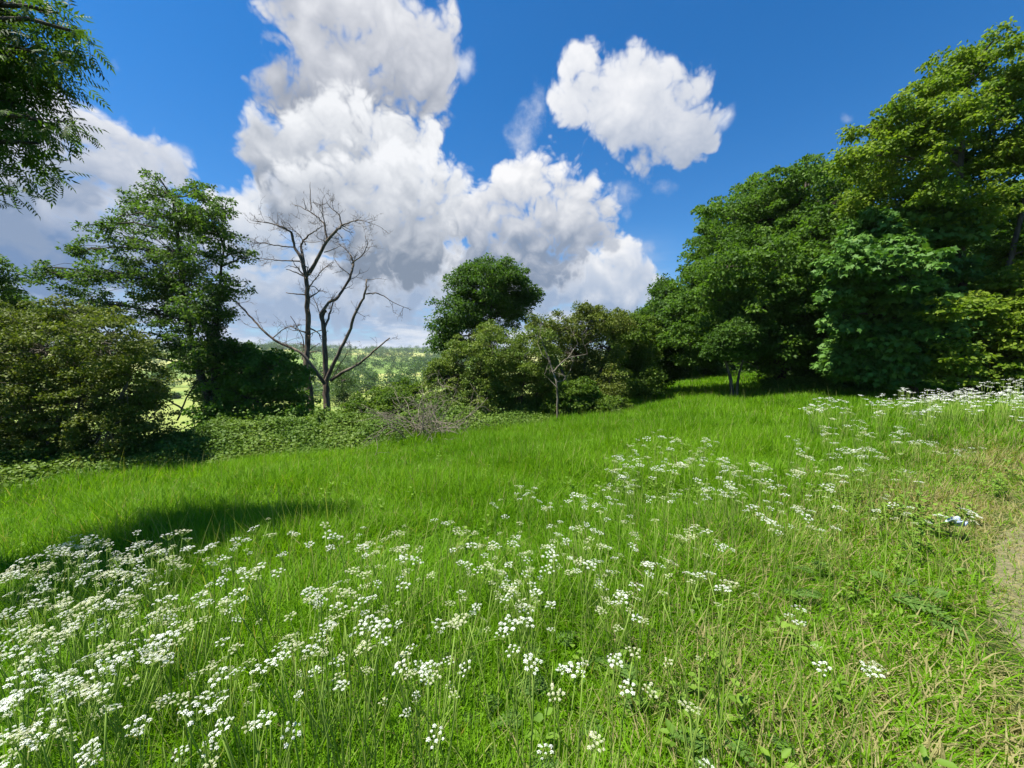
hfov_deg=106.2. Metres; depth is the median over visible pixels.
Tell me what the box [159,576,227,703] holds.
cow parsley
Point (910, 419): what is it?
cow parsley
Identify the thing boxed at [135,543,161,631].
cow parsley
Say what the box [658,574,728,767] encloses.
cow parsley
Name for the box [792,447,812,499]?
cow parsley
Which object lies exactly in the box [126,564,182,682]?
cow parsley
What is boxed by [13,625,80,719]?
cow parsley
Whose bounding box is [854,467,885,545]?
cow parsley
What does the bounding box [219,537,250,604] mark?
cow parsley
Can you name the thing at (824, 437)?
cow parsley
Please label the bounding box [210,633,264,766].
cow parsley
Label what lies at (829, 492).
cow parsley
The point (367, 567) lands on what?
cow parsley
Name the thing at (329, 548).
cow parsley
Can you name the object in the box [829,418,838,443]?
cow parsley
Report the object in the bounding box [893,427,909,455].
cow parsley
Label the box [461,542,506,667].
cow parsley
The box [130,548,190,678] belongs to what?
cow parsley
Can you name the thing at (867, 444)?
cow parsley
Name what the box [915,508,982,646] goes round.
cow parsley
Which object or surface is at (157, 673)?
cow parsley
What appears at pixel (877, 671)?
cow parsley
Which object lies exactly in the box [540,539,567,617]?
cow parsley
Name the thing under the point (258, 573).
cow parsley
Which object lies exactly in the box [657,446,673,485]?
cow parsley
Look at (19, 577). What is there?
cow parsley
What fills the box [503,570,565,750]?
cow parsley
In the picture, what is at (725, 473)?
cow parsley
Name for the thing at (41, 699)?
cow parsley
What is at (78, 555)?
cow parsley
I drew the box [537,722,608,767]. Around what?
cow parsley
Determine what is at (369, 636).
cow parsley
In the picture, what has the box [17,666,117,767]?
cow parsley
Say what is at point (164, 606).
cow parsley
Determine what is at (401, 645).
cow parsley
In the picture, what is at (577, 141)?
sky
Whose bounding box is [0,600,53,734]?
cow parsley
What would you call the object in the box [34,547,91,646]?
cow parsley
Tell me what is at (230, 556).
cow parsley
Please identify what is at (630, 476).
cow parsley
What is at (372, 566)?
cow parsley
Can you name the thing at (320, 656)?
cow parsley
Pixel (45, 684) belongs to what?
cow parsley
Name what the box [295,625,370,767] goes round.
cow parsley
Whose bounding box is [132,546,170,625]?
cow parsley
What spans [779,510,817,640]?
cow parsley
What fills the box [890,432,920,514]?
cow parsley
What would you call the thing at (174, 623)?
cow parsley
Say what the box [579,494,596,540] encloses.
cow parsley
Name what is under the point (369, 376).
woodland
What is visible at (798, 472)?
cow parsley
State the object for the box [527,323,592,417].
dead sapling
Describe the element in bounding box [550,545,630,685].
cow parsley
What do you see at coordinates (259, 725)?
cow parsley
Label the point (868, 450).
cow parsley
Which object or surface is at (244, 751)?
cow parsley
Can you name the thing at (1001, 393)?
cow parsley fringe
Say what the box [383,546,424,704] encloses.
cow parsley
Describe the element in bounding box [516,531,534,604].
cow parsley
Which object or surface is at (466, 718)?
cow parsley
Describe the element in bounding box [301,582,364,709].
cow parsley
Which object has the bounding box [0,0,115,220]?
ash tree
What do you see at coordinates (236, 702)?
cow parsley
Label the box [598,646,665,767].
cow parsley
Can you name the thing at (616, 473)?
cow parsley
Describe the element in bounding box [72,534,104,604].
cow parsley
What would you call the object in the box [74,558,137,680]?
cow parsley
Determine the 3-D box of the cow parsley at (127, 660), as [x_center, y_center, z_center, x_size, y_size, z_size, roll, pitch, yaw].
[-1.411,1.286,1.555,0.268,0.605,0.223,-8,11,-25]
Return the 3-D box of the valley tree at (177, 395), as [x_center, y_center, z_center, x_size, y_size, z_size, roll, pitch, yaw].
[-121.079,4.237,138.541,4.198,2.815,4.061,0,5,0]
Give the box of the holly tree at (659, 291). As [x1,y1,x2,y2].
[634,273,702,390]
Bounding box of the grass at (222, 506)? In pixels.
[0,370,1023,767]
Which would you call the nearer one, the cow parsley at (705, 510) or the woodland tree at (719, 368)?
the cow parsley at (705, 510)
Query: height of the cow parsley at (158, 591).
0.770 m
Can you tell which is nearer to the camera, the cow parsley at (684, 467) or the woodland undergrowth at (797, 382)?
the cow parsley at (684, 467)
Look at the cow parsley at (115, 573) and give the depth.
1.64 m
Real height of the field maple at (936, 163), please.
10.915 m
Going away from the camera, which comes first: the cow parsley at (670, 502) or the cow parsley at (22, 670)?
the cow parsley at (22, 670)
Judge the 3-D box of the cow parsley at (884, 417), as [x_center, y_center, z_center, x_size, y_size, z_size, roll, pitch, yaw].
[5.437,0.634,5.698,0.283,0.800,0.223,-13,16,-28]
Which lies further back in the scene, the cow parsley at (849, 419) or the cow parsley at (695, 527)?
the cow parsley at (849, 419)
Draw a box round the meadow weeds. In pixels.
[9,432,1023,767]
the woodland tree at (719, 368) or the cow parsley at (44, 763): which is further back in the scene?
the woodland tree at (719, 368)
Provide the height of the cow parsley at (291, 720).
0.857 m
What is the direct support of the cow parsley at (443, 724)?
on the ground at (182, 388)
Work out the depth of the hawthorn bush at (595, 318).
12.84 m
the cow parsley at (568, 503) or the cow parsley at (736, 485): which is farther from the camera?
the cow parsley at (736, 485)
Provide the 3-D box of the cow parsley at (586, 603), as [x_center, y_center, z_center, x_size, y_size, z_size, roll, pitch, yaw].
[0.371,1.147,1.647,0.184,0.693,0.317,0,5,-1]
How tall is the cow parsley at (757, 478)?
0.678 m
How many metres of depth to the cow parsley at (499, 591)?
1.96 m
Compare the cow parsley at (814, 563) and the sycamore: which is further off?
the sycamore
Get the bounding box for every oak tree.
[422,252,546,389]
[652,153,900,388]
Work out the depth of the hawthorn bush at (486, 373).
11.32 m
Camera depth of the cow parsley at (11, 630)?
1.72 m
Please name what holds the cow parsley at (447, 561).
on the ground at (182, 388)
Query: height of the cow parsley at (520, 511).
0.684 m
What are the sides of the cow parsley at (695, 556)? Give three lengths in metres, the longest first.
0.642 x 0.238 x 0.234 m
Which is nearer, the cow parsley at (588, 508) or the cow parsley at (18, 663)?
the cow parsley at (18, 663)
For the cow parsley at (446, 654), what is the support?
on the ground at (182, 388)
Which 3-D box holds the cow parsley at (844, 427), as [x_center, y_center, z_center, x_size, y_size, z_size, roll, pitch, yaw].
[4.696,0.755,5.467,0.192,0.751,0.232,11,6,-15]
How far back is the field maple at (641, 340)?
14.88 m
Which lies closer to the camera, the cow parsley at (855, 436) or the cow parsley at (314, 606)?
the cow parsley at (314, 606)
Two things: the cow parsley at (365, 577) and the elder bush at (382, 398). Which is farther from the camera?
the elder bush at (382, 398)
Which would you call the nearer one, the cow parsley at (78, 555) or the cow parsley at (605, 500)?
the cow parsley at (78, 555)
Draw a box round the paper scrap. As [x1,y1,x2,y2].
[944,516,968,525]
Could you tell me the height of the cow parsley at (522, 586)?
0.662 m
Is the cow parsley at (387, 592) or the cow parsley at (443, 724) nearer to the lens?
the cow parsley at (443, 724)
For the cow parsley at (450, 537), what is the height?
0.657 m
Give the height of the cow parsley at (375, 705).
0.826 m
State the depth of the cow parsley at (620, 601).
1.51 m
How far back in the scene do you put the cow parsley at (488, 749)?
1.35 m
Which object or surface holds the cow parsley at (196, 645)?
on the ground at (182, 388)
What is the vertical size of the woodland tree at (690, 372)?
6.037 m
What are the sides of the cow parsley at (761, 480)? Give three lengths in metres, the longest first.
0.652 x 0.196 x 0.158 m
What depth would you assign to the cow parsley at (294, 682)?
1.36 m
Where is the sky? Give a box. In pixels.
[0,0,1023,348]
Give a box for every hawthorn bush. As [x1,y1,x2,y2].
[0,293,183,466]
[418,319,571,417]
[523,300,639,402]
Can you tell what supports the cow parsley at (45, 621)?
on the ground at (182, 388)
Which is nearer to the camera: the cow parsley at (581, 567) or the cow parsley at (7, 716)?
the cow parsley at (7, 716)
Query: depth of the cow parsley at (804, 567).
2.34 m
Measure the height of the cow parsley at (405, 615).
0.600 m
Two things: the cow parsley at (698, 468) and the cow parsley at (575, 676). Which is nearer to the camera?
the cow parsley at (575, 676)
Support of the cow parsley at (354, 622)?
on the ground at (182, 388)
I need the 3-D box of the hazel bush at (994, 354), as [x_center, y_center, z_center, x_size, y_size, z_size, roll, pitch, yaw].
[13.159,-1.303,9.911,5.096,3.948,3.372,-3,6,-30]
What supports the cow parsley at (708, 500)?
on the ground at (182, 388)
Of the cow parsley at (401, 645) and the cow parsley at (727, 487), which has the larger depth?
the cow parsley at (727, 487)
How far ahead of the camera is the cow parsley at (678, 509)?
3.04 m
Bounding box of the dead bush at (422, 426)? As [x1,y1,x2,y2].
[349,373,487,452]
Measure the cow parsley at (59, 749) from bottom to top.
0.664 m
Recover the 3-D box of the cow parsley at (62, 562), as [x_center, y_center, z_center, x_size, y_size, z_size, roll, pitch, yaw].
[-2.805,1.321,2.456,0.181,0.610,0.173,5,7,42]
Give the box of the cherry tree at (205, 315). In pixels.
[15,167,260,429]
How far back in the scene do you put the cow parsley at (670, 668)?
1.61 m
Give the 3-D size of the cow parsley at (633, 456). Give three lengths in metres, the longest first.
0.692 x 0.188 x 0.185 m
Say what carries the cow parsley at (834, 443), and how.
on the ground at (182, 388)
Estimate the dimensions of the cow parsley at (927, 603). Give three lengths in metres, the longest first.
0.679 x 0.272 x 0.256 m
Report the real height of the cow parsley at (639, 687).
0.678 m
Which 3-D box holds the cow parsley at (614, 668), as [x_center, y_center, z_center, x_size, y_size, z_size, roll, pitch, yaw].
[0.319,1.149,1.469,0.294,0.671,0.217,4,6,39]
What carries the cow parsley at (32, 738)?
on the ground at (182, 388)
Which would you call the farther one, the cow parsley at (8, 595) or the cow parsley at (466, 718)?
the cow parsley at (8, 595)
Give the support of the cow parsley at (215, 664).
on the ground at (182, 388)
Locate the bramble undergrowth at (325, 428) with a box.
[0,391,565,498]
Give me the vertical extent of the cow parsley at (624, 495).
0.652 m
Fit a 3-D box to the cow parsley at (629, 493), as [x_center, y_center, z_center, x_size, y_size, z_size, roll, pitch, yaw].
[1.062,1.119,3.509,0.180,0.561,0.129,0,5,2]
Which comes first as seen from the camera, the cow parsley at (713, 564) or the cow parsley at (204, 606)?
the cow parsley at (204, 606)
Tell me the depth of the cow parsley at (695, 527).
2.09 m
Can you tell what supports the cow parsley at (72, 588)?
on the ground at (182, 388)
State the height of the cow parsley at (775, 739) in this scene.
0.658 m
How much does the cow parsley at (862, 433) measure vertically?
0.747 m
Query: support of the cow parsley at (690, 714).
on the ground at (182, 388)
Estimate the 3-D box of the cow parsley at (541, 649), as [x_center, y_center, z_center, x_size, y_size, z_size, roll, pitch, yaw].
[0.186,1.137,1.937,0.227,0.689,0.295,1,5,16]
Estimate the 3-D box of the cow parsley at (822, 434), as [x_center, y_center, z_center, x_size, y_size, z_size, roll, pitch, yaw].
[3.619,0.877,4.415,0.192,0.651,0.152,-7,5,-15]
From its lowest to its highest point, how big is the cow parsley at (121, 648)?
0.770 m
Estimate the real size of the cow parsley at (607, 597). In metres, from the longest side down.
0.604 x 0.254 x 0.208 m
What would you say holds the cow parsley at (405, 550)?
on the ground at (182, 388)
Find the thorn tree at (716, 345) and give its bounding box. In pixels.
[688,316,778,397]
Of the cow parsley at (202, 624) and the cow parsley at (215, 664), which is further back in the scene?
the cow parsley at (202, 624)
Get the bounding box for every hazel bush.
[180,339,321,436]
[912,259,1023,394]
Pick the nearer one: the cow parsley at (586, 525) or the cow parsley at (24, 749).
the cow parsley at (24, 749)
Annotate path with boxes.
[986,525,1023,656]
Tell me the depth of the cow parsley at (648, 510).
2.78 m
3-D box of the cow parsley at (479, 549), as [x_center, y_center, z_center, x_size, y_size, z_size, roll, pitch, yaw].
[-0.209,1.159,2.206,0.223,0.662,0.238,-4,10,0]
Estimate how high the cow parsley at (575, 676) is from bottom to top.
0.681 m
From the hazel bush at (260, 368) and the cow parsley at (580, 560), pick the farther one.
the hazel bush at (260, 368)
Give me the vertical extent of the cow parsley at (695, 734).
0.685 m
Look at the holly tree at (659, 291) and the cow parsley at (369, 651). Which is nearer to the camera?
the cow parsley at (369, 651)
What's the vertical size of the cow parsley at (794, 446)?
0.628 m
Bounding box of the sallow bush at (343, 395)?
[320,363,359,409]
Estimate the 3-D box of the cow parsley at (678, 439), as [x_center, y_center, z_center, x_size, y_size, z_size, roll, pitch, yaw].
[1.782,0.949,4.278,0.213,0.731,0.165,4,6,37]
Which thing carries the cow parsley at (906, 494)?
on the ground at (182, 388)
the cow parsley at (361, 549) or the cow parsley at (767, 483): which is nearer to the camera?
the cow parsley at (361, 549)
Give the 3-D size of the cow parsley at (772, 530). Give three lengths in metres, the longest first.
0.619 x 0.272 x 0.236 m
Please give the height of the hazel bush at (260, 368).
4.230 m
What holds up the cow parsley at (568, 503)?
on the ground at (182, 388)
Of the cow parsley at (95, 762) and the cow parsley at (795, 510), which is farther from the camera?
the cow parsley at (795, 510)
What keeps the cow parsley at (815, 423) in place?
on the ground at (182, 388)
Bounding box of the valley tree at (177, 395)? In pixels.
[171,392,181,398]
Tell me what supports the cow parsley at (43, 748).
on the ground at (182, 388)
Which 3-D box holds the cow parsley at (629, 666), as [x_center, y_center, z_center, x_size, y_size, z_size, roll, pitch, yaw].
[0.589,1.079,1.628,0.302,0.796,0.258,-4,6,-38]
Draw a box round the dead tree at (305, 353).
[209,189,409,411]
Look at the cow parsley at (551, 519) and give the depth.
2.76 m
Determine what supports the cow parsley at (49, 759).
on the grass at (222, 506)
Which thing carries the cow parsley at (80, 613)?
on the ground at (182, 388)
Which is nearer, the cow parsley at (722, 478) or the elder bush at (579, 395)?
the cow parsley at (722, 478)
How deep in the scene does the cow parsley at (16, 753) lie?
1.01 m
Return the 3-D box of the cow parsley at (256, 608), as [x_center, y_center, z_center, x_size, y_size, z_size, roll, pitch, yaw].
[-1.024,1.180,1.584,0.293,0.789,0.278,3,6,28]
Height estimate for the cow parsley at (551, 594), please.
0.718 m
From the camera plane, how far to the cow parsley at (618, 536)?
2.48 m
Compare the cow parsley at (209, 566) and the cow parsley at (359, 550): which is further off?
the cow parsley at (359, 550)
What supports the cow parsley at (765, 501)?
on the ground at (182, 388)
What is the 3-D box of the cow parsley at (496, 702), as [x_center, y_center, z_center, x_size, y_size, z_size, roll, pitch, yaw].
[-0.112,1.150,1.604,0.293,0.726,0.268,9,5,-16]
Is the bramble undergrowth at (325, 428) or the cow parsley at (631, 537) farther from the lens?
the bramble undergrowth at (325, 428)
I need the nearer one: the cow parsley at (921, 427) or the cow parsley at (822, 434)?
the cow parsley at (822, 434)
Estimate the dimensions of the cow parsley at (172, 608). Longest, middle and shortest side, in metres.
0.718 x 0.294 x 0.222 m
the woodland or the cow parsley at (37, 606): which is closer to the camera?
the cow parsley at (37, 606)
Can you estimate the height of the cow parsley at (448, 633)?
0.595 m
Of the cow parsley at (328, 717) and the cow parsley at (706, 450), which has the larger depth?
the cow parsley at (706, 450)
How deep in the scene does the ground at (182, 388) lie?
3.15 m
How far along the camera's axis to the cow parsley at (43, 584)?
1.94 m
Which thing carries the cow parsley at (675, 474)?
on the ground at (182, 388)
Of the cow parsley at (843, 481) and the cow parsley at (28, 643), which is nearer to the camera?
the cow parsley at (28, 643)
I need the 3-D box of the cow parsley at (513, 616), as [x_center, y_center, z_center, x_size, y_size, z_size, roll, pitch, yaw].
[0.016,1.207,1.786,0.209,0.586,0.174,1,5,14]
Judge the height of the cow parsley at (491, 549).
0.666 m
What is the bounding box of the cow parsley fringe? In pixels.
[798,378,1023,441]
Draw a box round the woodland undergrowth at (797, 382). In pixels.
[760,370,950,396]
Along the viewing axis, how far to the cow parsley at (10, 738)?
1.04 m
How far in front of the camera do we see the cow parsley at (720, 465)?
3.34 m
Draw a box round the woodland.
[0,339,604,411]
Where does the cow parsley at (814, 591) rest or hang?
on the ground at (182, 388)
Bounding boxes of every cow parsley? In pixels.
[0,567,38,643]
[0,570,17,651]
[0,583,29,688]
[0,588,72,727]
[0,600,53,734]
[0,614,62,724]
[0,628,28,713]
[0,633,75,767]
[0,651,109,767]
[0,652,75,767]
[0,664,44,745]
[0,688,33,767]
[0,688,68,767]
[0,714,24,767]
[0,718,67,767]
[0,727,41,767]
[0,727,68,767]
[1,556,53,628]
[8,599,65,696]
[11,588,65,671]
[11,621,74,754]
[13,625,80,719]
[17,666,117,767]
[18,594,103,712]
[18,691,90,767]
[23,614,89,717]
[23,622,95,766]
[24,697,90,767]
[25,562,88,665]
[29,573,89,657]
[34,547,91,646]
[35,664,128,767]
[41,534,89,609]
[44,543,98,627]
[46,544,86,598]
[49,551,116,632]
[49,596,124,737]
[58,571,130,700]
[59,630,179,767]
[59,659,116,764]
[60,692,149,767]
[61,644,150,766]
[62,534,109,627]
[62,595,139,736]
[64,568,144,696]
[71,551,144,630]
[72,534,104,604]
[73,727,147,767]
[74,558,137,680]
[77,692,175,767]
[78,650,189,767]
[86,599,164,732]
[86,609,157,760]
[87,553,147,695]
[95,633,174,767]
[98,604,169,705]
[98,639,162,735]
[105,533,175,655]
[105,542,138,603]
[108,541,151,617]
[120,645,168,743]
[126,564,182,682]
[128,595,185,726]
[129,582,180,745]
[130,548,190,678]
[131,606,204,736]
[132,529,189,630]
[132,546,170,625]
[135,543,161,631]
[144,603,197,692]
[147,576,191,676]
[150,538,190,625]
[151,661,214,767]
[153,595,196,678]
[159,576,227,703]
[163,658,229,764]
[163,691,217,767]
[168,542,226,656]
[169,658,235,767]
[172,615,235,767]
[177,666,233,759]
[179,591,229,709]
[189,599,230,663]
[202,658,275,767]
[203,667,290,767]
[205,556,246,630]
[208,643,249,767]
[209,695,300,767]
[210,538,239,603]
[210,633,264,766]
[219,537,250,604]
[219,596,260,682]
[227,518,270,619]
[228,568,302,695]
[235,562,273,632]
[237,553,286,653]
[244,642,304,767]
[254,640,303,767]
[257,622,349,767]
[263,531,298,590]
[265,650,304,748]
[268,600,322,714]
[274,630,346,755]
[283,581,340,767]
[294,652,347,767]
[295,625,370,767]
[298,596,358,766]
[300,647,333,751]
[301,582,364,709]
[304,522,345,638]
[306,611,377,767]
[316,585,360,685]
[318,667,380,767]
[323,610,392,749]
[330,532,367,630]
[336,594,360,664]
[340,651,410,767]
[345,565,393,666]
[346,527,367,574]
[347,618,410,767]
[354,605,395,705]
[356,584,391,730]
[360,624,431,736]
[363,541,385,602]
[365,538,403,641]
[366,545,407,659]
[366,547,394,635]
[378,621,429,764]
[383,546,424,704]
[384,526,418,598]
[389,576,421,658]
[391,528,415,618]
[393,586,421,721]
[395,544,422,650]
[397,620,474,767]
[398,660,459,767]
[399,643,440,765]
[402,562,448,665]
[402,610,453,740]
[412,657,466,765]
[426,556,450,650]
[431,573,485,737]
[432,518,468,619]
[437,597,468,679]
[441,518,469,602]
[445,560,485,642]
[445,611,486,711]
[448,570,534,719]
[454,529,480,618]
[455,579,510,730]
[459,615,507,767]
[460,531,482,592]
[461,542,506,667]
[476,544,506,629]
[478,544,502,594]
[484,500,508,574]
[485,556,517,645]
[486,535,514,594]
[492,578,555,730]
[493,521,525,601]
[495,581,540,699]
[495,614,570,767]
[498,579,532,675]
[501,485,535,551]
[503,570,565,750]
[505,556,547,650]
[506,644,565,767]
[514,600,557,709]
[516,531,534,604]
[516,575,541,636]
[520,486,543,553]
[522,550,557,660]
[537,526,572,635]
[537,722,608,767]
[539,659,607,767]
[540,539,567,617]
[540,550,581,660]
[541,503,561,549]
[545,661,600,767]
[547,521,568,581]
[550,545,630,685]
[557,534,597,625]
[562,525,603,618]
[562,526,595,602]
[564,492,594,568]
[564,569,605,669]
[573,557,608,664]
[576,522,606,618]
[577,598,643,734]
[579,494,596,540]
[581,560,616,674]
[588,496,616,559]
[591,503,623,583]
[595,483,615,529]
[597,557,617,651]
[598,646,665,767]
[601,582,641,706]
[605,499,634,569]
[606,455,624,516]
[606,468,629,519]
[611,589,664,732]
[612,543,637,619]
[614,556,678,713]
[615,474,633,525]
[617,484,634,524]
[622,479,640,512]
[622,517,639,563]
[623,463,638,501]
[625,456,643,499]
[627,440,638,482]
[627,491,655,546]
[632,456,654,505]
[633,561,667,646]
[643,429,664,497]
[644,519,692,618]
[649,462,682,527]
[652,496,676,544]
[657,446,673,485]
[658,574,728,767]
[660,461,679,516]
[663,437,681,484]
[664,656,702,767]
[665,571,705,692]
[666,571,768,767]
[669,481,686,527]
[669,574,744,759]
[669,694,740,767]
[670,526,712,604]
[677,459,703,527]
[680,478,706,537]
[681,525,717,612]
[684,490,715,544]
[686,457,705,502]
[686,758,713,767]
[688,447,711,508]
[697,543,732,589]
[702,437,717,474]
[702,484,723,529]
[707,466,736,528]
[711,457,734,515]
[715,486,746,557]
[718,457,740,508]
[719,481,744,534]
[725,488,745,537]
[728,466,751,524]
[745,460,769,508]
[746,500,773,595]
[750,463,776,517]
[755,479,788,543]
[763,605,824,767]
[766,519,808,619]
[772,501,808,583]
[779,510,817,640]
[784,436,801,464]
[786,468,804,508]
[790,469,813,518]
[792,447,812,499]
[794,490,841,583]
[799,524,847,614]
[804,408,827,446]
[806,484,853,601]
[807,406,817,433]
[812,649,887,767]
[815,467,838,539]
[818,474,860,567]
[820,426,837,457]
[820,431,836,460]
[821,453,841,499]
[823,441,850,506]
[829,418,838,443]
[838,411,854,447]
[842,406,856,441]
[842,448,869,519]
[843,425,868,475]
[851,420,867,467]
[852,447,888,546]
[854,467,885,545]
[856,432,875,472]
[860,446,880,499]
[870,495,940,610]
[871,410,884,441]
[874,399,894,441]
[888,502,959,623]
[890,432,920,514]
[890,469,923,539]
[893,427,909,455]
[904,410,914,436]
[908,439,938,491]
[913,398,932,440]
[913,414,932,448]
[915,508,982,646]
[921,400,940,441]
[930,449,963,516]
[956,442,985,497]
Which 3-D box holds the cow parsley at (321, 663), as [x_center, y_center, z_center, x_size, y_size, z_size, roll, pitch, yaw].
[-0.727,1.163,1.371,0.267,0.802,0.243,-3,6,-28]
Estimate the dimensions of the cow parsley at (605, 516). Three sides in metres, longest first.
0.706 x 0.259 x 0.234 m
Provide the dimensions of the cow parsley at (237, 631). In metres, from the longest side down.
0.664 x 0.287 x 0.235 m
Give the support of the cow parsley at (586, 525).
on the ground at (182, 388)
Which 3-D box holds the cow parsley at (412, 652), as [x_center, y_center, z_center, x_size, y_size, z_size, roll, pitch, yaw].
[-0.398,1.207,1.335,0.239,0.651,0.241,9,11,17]
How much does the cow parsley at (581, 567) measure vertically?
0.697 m
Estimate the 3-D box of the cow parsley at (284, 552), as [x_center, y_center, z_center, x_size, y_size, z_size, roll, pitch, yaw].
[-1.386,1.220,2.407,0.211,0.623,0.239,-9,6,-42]
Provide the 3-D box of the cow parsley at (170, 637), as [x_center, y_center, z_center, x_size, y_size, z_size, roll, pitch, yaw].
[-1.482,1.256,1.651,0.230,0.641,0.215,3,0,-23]
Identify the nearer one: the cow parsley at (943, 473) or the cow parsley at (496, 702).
the cow parsley at (496, 702)
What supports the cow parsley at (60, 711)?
on the ground at (182, 388)
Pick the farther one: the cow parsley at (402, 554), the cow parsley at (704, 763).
the cow parsley at (402, 554)
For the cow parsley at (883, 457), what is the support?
on the ground at (182, 388)
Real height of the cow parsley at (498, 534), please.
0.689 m
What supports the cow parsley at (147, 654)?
on the ground at (182, 388)
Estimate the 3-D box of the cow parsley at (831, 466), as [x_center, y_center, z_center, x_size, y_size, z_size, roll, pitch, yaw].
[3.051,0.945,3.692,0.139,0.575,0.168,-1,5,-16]
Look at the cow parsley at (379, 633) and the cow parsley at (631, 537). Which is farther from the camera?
the cow parsley at (631, 537)
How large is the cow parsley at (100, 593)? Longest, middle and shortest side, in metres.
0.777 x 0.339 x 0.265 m
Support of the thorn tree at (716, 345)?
on the ground at (182, 388)
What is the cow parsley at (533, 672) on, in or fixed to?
on the ground at (182, 388)
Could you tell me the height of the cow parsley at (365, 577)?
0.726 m
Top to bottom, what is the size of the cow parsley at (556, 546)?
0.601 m
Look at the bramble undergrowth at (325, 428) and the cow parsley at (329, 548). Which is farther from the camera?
the bramble undergrowth at (325, 428)
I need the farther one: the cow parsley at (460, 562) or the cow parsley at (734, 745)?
the cow parsley at (460, 562)
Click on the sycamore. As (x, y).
(888, 273)
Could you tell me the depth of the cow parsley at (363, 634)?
1.40 m
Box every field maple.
[600,311,667,399]
[822,16,1023,392]
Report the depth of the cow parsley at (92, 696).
1.17 m
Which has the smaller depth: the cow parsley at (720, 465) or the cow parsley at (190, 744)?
the cow parsley at (190, 744)
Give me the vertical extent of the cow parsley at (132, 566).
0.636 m
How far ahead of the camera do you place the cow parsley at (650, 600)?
1.88 m
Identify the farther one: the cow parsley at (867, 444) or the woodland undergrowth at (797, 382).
the woodland undergrowth at (797, 382)
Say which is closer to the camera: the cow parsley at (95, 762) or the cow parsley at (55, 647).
the cow parsley at (95, 762)
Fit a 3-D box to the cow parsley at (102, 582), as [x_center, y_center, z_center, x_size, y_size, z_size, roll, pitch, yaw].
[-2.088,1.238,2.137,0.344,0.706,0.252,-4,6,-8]
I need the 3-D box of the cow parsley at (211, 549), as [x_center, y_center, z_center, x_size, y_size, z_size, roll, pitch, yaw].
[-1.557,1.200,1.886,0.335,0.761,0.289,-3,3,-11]
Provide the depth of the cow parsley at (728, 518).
2.60 m
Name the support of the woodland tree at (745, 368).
on the ground at (182, 388)
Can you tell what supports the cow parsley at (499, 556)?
on the ground at (182, 388)
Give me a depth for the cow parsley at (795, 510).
2.41 m
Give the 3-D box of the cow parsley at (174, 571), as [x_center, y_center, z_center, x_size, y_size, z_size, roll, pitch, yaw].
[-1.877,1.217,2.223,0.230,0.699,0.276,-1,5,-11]
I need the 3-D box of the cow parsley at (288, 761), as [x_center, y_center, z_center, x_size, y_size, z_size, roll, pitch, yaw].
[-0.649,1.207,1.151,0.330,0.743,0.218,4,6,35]
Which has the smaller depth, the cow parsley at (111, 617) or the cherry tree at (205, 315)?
the cow parsley at (111, 617)
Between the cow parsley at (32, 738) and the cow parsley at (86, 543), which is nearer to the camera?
the cow parsley at (32, 738)
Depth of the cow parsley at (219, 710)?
1.09 m
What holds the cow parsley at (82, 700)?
on the ground at (182, 388)
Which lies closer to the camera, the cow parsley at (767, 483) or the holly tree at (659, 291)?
the cow parsley at (767, 483)
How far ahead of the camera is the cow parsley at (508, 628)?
1.26 m
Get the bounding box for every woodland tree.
[611,304,700,378]
[688,354,740,375]
[729,362,759,371]
[732,357,797,376]
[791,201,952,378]
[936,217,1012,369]
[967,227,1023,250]
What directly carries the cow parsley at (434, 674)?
on the ground at (182, 388)
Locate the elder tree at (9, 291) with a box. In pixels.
[0,254,53,361]
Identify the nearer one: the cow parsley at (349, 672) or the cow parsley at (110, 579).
the cow parsley at (349, 672)
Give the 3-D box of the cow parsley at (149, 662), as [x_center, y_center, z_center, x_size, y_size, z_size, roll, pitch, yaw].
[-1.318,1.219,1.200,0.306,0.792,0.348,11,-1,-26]
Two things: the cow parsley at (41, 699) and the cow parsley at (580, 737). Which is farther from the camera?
the cow parsley at (41, 699)
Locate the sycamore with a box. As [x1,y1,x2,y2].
[809,193,997,395]
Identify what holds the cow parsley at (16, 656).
on the ground at (182, 388)
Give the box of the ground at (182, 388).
[2,348,1023,764]
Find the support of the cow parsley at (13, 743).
on the ground at (182, 388)
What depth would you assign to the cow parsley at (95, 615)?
1.43 m
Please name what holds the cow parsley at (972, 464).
on the ground at (182, 388)
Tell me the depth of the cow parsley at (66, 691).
1.40 m
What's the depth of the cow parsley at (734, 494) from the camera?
2.81 m
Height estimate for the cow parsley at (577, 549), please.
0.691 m
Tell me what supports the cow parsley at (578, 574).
on the ground at (182, 388)
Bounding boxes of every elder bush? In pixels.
[337,376,446,418]
[520,376,632,415]
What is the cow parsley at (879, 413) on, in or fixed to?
on the ground at (182, 388)
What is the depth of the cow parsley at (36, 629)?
1.70 m
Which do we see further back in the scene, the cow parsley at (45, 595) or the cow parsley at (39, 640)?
the cow parsley at (45, 595)
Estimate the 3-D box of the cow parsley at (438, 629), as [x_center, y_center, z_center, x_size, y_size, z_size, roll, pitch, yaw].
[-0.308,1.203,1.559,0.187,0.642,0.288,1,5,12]
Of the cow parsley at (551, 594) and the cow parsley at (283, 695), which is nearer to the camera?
the cow parsley at (283, 695)
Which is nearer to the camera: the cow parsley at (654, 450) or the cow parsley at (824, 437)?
the cow parsley at (654, 450)
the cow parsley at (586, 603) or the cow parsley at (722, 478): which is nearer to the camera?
the cow parsley at (586, 603)
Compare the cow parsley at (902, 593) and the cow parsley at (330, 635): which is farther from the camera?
the cow parsley at (902, 593)
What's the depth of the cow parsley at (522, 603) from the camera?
1.62 m
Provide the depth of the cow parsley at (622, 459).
3.46 m

